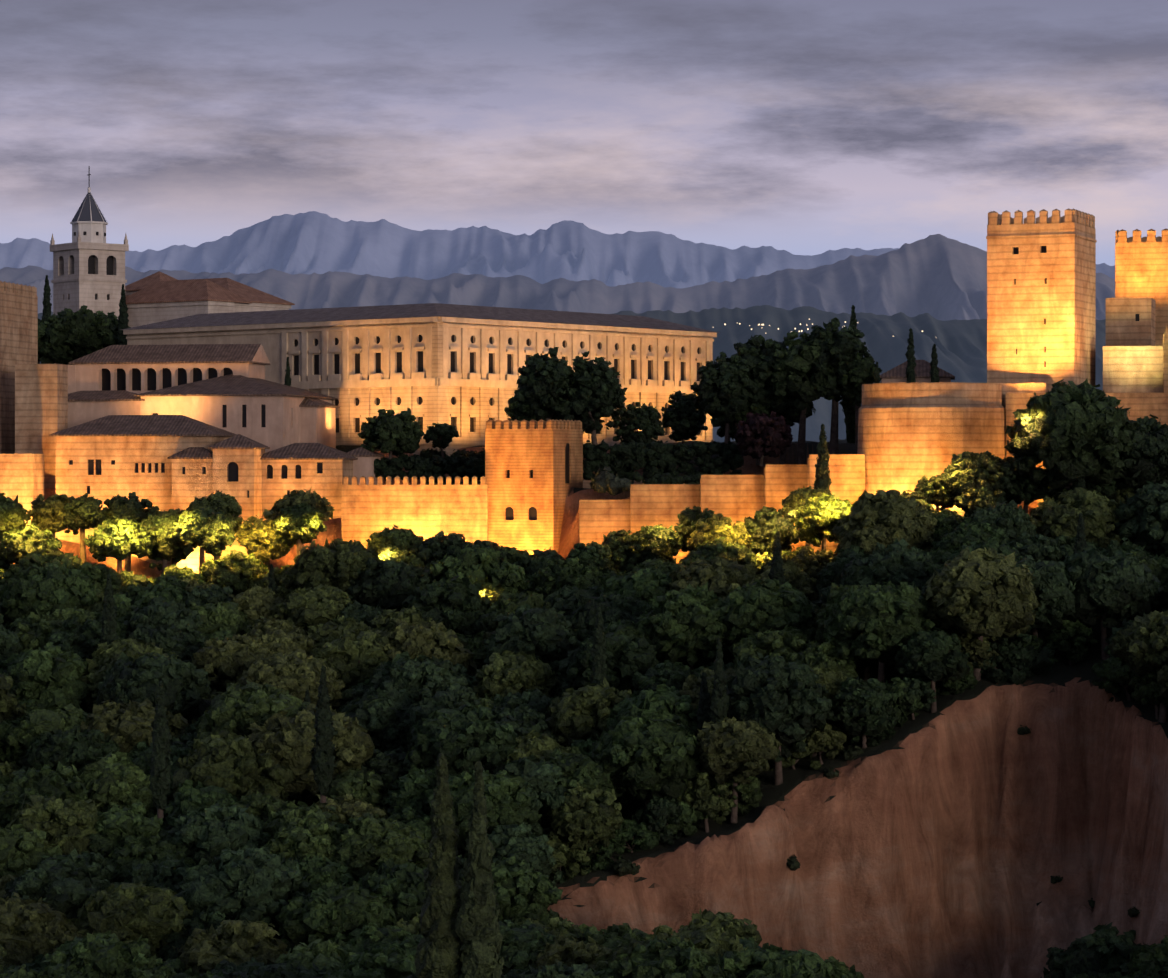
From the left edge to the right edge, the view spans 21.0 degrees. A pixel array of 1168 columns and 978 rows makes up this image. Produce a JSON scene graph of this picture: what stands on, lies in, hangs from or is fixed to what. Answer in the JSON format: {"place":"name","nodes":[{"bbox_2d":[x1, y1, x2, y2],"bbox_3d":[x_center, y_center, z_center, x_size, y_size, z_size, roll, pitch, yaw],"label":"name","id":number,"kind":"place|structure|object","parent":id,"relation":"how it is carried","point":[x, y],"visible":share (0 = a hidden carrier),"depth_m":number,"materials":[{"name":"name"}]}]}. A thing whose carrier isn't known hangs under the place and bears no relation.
{"place":"outdoors","nodes":[
{"label":"outdoors","id":0,"kind":"place"},
{"bbox_2d":[68,365,75,393],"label":"wall","id":1,"kind":"structure","parent":0,"point":[71,378],"depth_m":494.33,"materials":[{"name":"beige paint"}]},
{"bbox_2d":[0,211,1114,288],"bbox_3d":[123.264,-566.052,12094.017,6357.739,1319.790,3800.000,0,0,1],"label":"distant mountains","id":2,"kind":"structure","parent":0,"point":[310,242],"depth_m":13778.01,"materials":[{"name":"stone"}]},
{"bbox_2d":[0,234,1114,320],"bbox_3d":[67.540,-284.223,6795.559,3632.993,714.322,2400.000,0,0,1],"label":"mountain range","id":3,"kind":"structure","parent":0,"point":[940,277],"depth_m":7828.51,"materials":[{"name":"grey stone"}]},
{"bbox_2d":[38,305,1105,441],"bbox_3d":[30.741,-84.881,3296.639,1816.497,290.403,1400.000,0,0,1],"label":"hills","id":4,"kind":"structure","parent":0,"point":[961,348],"depth_m":3808.54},
{"bbox_2d":[713,319,922,336],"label":"town lights","id":5,"kind":"object","parent":4,"relation":"on","point":[795,328],"visible":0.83,"depth_m":3294.20,"materials":[{"name":"white"}]},
{"bbox_2d":[0,0,1167,265],"label":"sky","id":6,"kind":"structure","parent":0,"point":[797,127],"materials":[{"name":"grey"}]},
{"bbox_2d":[13,439,1167,977],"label":"hill terrain","id":7,"kind":"structure","parent":0,"point":[951,835],"depth_m":366.10,"materials":[{"name":"brown soil"}]},
{"bbox_2d":[0,280,37,453],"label":"tower","id":8,"kind":"structure","parent":7,"relation":"on","point":[18,324],"depth_m":487.47,"materials":[{"name":"stone"}]},
{"bbox_2d":[0,454,43,525],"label":"fortress wall","id":9,"kind":"structure","parent":7,"relation":"on","point":[22,476],"depth_m":467.68,"materials":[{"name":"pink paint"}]},
{"bbox_2d":[15,364,67,488],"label":"nasrid wall","id":10,"kind":"structure","parent":7,"relation":"on","point":[41,402],"depth_m":476.01,"materials":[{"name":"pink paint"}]},
{"bbox_2d":[50,166,128,318],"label":"church tower","id":11,"kind":"structure","parent":7,"relation":"on","point":[89,266],"depth_m":600.10,"materials":[{"name":"stone"}]},
{"bbox_2d":[68,390,144,427],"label":"building","id":12,"kind":"structure","parent":7,"relation":"on","point":[85,406],"depth_m":483.99,"materials":[{"name":"beige paint"}]},
{"bbox_2d":[49,415,236,566],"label":"building","id":13,"kind":"structure","parent":7,"relation":"on","point":[103,459],"depth_m":468.42,"materials":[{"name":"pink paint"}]},
{"bbox_2d":[69,344,269,393],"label":"arcaded building","id":14,"kind":"structure","parent":7,"relation":"on","point":[138,369],"depth_m":493.16,"materials":[{"name":"beige paint"}]},
{"bbox_2d":[167,447,212,573],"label":"tower","id":15,"kind":"structure","parent":7,"relation":"on","point":[192,473],"depth_m":464.33,"materials":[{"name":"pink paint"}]},
{"bbox_2d":[125,271,294,327],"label":"church nave","id":16,"kind":"structure","parent":7,"relation":"on","point":[159,296],"depth_m":601.73,"materials":[{"name":"tile"}]},
{"bbox_2d":[134,374,336,452],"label":"building","id":17,"kind":"structure","parent":7,"relation":"on","point":[264,412],"depth_m":479.83,"materials":[{"name":"beige paint"}]},
{"bbox_2d":[208,434,269,558],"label":"tower","id":18,"kind":"structure","parent":7,"relation":"on","point":[237,468],"depth_m":462.80,"materials":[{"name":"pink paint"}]},
{"bbox_2d":[260,443,357,520],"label":"building","id":19,"kind":"structure","parent":7,"relation":"on","point":[321,470],"depth_m":465.79,"materials":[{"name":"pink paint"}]},
{"bbox_2d":[299,397,339,448],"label":"building","id":20,"kind":"structure","parent":7,"relation":"on","point":[317,420],"depth_m":486.48,"materials":[{"name":"beige paint"}]},
{"bbox_2d":[346,447,383,484],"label":"small building","id":21,"kind":"structure","parent":7,"relation":"on","point":[363,464],"depth_m":471.44,"materials":[{"name":"beige paint"}]},
{"bbox_2d":[341,476,487,546],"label":"wall","id":22,"kind":"structure","parent":7,"relation":"on","point":[425,511],"depth_m":459.42,"materials":[{"name":"stone"}]},
{"bbox_2d":[122,303,719,455],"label":"palace","id":23,"kind":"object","parent":7,"relation":"on","point":[429,364],"visible":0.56,"depth_m":501.91,"materials":[{"name":"stone"}]},
{"bbox_2d":[485,419,582,555],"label":"tower","id":24,"kind":"structure","parent":7,"relation":"on","point":[533,472],"depth_m":457.41,"materials":[{"name":"stone"}]},
{"bbox_2d":[0,275,1167,977],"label":"trees","id":25,"kind":"object","parent":7,"relation":"on","point":[514,725],"depth_m":376.54,"materials":[{"name":"green plant"}]},
{"bbox_2d":[579,500,629,546],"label":"garden wall","id":26,"kind":"structure","parent":7,"relation":"on","point":[598,519],"depth_m":451.13,"materials":[{"name":"stone"}]},
{"bbox_2d":[583,480,683,488],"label":"terrace wall","id":27,"kind":"structure","parent":7,"relation":"on","point":[586,483],"depth_m":462.79,"materials":[{"name":"stone"}]},
{"bbox_2d":[630,484,699,563],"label":"garden wall","id":28,"kind":"structure","parent":7,"relation":"on","point":[652,505],"depth_m":450.03,"materials":[{"name":"stone"}]},
{"bbox_2d":[700,475,763,525],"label":"garden wall","id":29,"kind":"structure","parent":7,"relation":"on","point":[735,498],"depth_m":447.95,"materials":[{"name":"stone"}]},
{"bbox_2d":[764,465,806,551],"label":"garden wall","id":30,"kind":"structure","parent":7,"relation":"on","point":[781,482],"depth_m":445.81,"materials":[{"name":"stone"}]},
{"bbox_2d":[807,454,864,553],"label":"garden wall","id":31,"kind":"structure","parent":7,"relation":"on","point":[847,474],"depth_m":442.91,"materials":[{"name":"stone"}]},
{"bbox_2d":[880,360,954,382],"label":"alcazaba pavilion","id":32,"kind":"structure","parent":7,"relation":"on","point":[897,374],"depth_m":464.93,"materials":[{"name":"brown paint"}]},
{"bbox_2d":[857,382,1005,516],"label":"bastion","id":33,"kind":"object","parent":7,"relation":"on","point":[910,435],"visible":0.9,"depth_m":439.51,"materials":[{"name":"stone"}]},
{"bbox_2d":[998,383,1045,407],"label":"wall","id":34,"kind":"structure","parent":7,"relation":"on","point":[1024,387],"depth_m":445.21,"materials":[{"name":"stone"}]},
{"bbox_2d":[986,208,1096,391],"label":"tower","id":35,"kind":"structure","parent":7,"relation":"on","point":[1041,300],"depth_m":448.69,"materials":[{"name":"stone"}]},
{"bbox_2d":[1006,393,1167,508],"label":"fortress wall","id":36,"kind":"structure","parent":7,"relation":"on","point":[1142,405],"depth_m":442.27,"materials":[{"name":"beige stone"}]},
{"bbox_2d":[1103,346,1162,392],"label":"wall","id":37,"kind":"structure","parent":7,"relation":"on","point":[1132,369],"depth_m":451.33,"materials":[{"name":"beige stone"}]},
{"bbox_2d":[1106,297,1154,345],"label":"tower","id":38,"kind":"structure","parent":37,"relation":"on","point":[1130,321],"depth_m":462.25,"materials":[{"name":"stone"}]},
{"bbox_2d":[1115,229,1167,345],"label":"tower","id":39,"kind":"structure","parent":7,"relation":"on","point":[1141,267],"depth_m":475.39,"materials":[{"name":"stone"}]},
{"bbox_2d":[1163,325,1167,392],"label":"wall","id":40,"kind":"structure","parent":0,"point":[1165,362],"depth_m":448.73,"materials":[{"name":"beige stone"}]}
]}

